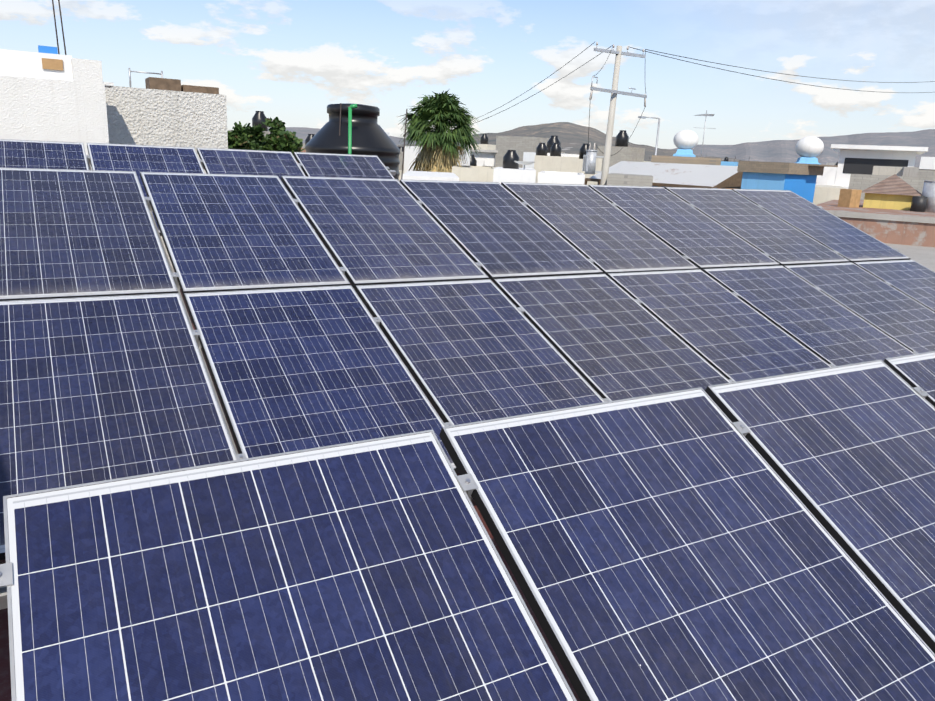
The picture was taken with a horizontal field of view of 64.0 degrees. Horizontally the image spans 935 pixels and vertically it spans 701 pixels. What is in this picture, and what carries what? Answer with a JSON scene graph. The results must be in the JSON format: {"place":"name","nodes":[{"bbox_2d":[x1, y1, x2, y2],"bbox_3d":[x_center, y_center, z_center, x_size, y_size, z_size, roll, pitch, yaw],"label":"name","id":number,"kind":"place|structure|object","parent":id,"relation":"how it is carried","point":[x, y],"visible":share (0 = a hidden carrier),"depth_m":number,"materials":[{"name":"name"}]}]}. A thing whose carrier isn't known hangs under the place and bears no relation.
{"place":"outdoors","nodes":[
{"label":"outdoors","id":0,"kind":"place"},
{"bbox_2d":[0,0,227,264],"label":"white stucco building","id":1,"kind":"structure","parent":0,"point":[48,93],"depth_m":9.19,"materials":[{"name":"white paint"}]},
{"bbox_2d":[0,265,579,700],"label":"roof","id":2,"kind":"structure","parent":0,"point":[4,667],"depth_m":2.77,"materials":[{"name":"grey paint"}]},
{"bbox_2d":[0,139,395,307],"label":"solar table","id":3,"kind":"object","parent":2,"relation":"on","point":[138,159],"visible":0.38,"depth_m":7.37,"materials":[{"name":"glass"}]},
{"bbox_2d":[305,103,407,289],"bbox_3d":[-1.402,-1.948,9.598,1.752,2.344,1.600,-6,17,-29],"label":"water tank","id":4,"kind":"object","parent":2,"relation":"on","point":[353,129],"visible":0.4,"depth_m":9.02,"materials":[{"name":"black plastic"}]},
{"bbox_2d":[0,351,934,700],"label":"solar table","id":5,"kind":"object","parent":2,"relation":"on","point":[764,539],"visible":1,"depth_m":1.75,"materials":[{"name":"glass"}]},
{"bbox_2d":[0,167,934,559],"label":"solar table","id":6,"kind":"object","parent":2,"relation":"on","point":[596,293],"visible":0.85,"depth_m":4.63,"materials":[{"name":"glass"}]},
{"bbox_2d":[0,0,934,148],"label":"sky","id":7,"kind":"structure","parent":0,"point":[287,60],"materials":[{"name":"blue"}]},
{"bbox_2d":[396,122,744,161],"bbox_3d":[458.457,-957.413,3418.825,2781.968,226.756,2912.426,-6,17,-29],"label":"hills","id":8,"kind":"structure","parent":0,"point":[573,138],"depth_m":3525.51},
{"bbox_2d":[228,127,934,166],"bbox_3d":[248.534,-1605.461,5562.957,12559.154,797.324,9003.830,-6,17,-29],"label":"hills","id":9,"kind":"structure","parent":0,"point":[776,151],"depth_m":7118.63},
{"bbox_2d":[817,174,934,271],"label":"neighbour roofs","id":10,"kind":"structure","parent":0,"point":[894,211],"depth_m":20.25,"materials":[{"name":"concrete"}]},
{"bbox_2d":[848,157,934,199],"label":"building","id":11,"kind":"structure","parent":0,"point":[862,182],"depth_m":34.56,"materials":[{"name":"concrete"}]},
{"label":"ground","id":12,"kind":"structure","parent":0,"visible":0},
{"bbox_2d":[227,121,265,150],"bbox_3d":[-7.348,-2.955,25.073,1.983,9.039,1.989,-6,17,-29],"label":"tree","id":13,"kind":"object","parent":12,"relation":"on","point":[238,138],"visible":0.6,"depth_m":23.51,"materials":[{"name":"green plant"}]},
{"bbox_2d":[246,117,295,143],"bbox_3d":[-6.885,-3.362,26.218,2.124,9.285,2.097,-6,17,-29],"label":"tree","id":14,"kind":"object","parent":12,"relation":"on","point":[276,124],"visible":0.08,"depth_m":25.04,"materials":[{"name":"green plant"}]},
{"bbox_2d":[262,130,304,160],"bbox_3d":[-6.253,-2.876,25.358,1.466,8.859,1.588,-6,17,-29],"label":"tree","id":15,"kind":"object","parent":12,"relation":"on","point":[287,141],"visible":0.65,"depth_m":24.04,"materials":[{"name":"green plant"}]},
{"bbox_2d":[397,90,480,172],"bbox_3d":[-1.310,-5.955,33.647,3.818,11.077,3.590,-6,17,-29],"label":"palm tree","id":16,"kind":"object","parent":12,"relation":"on","point":[442,113],"visible":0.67,"depth_m":32.00,"materials":[{"name":"green plant"}]},
{"bbox_2d":[229,111,837,189],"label":"houses","id":17,"kind":"structure","parent":12,"relation":"on","point":[525,148],"depth_m":48.62,"materials":[{"name":"white paint"}]},
{"bbox_2d":[297,143,845,204],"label":"houses","id":18,"kind":"structure","parent":12,"relation":"on","point":[555,167],"depth_m":29.16,"materials":[{"name":"white paint"}]},
{"bbox_2d":[638,116,659,154],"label":"street light pole","id":19,"kind":"object","parent":12,"relation":"on","point":[644,117],"visible":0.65,"depth_m":40.94,"materials":[{"name":"metal"}]},
{"bbox_2d":[584,110,742,188],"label":"building","id":20,"kind":"structure","parent":12,"relation":"on","point":[684,166],"depth_m":31.21,"materials":[{"name":"paint"}]},
{"bbox_2d":[446,42,934,184],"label":"utility pole","id":21,"kind":"object","parent":12,"relation":"on","point":[589,162],"visible":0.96,"depth_m":30.23,"materials":[{"name":"concrete"}]},
{"bbox_2d":[737,136,837,202],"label":"building","id":22,"kind":"structure","parent":12,"relation":"on","point":[800,174],"depth_m":26.86,"materials":[{"name":"paint"}]},
{"bbox_2d":[816,166,918,188],"bbox_3d":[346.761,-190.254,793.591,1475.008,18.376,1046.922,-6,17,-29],"label":"town buildings","id":23,"kind":"structure","parent":12,"relation":"on","point":[828,177],"depth_m":49.60,"materials":[{"name":"white paint"}]},
{"bbox_2d":[831,144,927,185],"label":"white modern building","id":24,"kind":"structure","parent":12,"relation":"on","point":[859,159],"depth_m":53.10,"materials":[{"name":"paint"}]}
]}

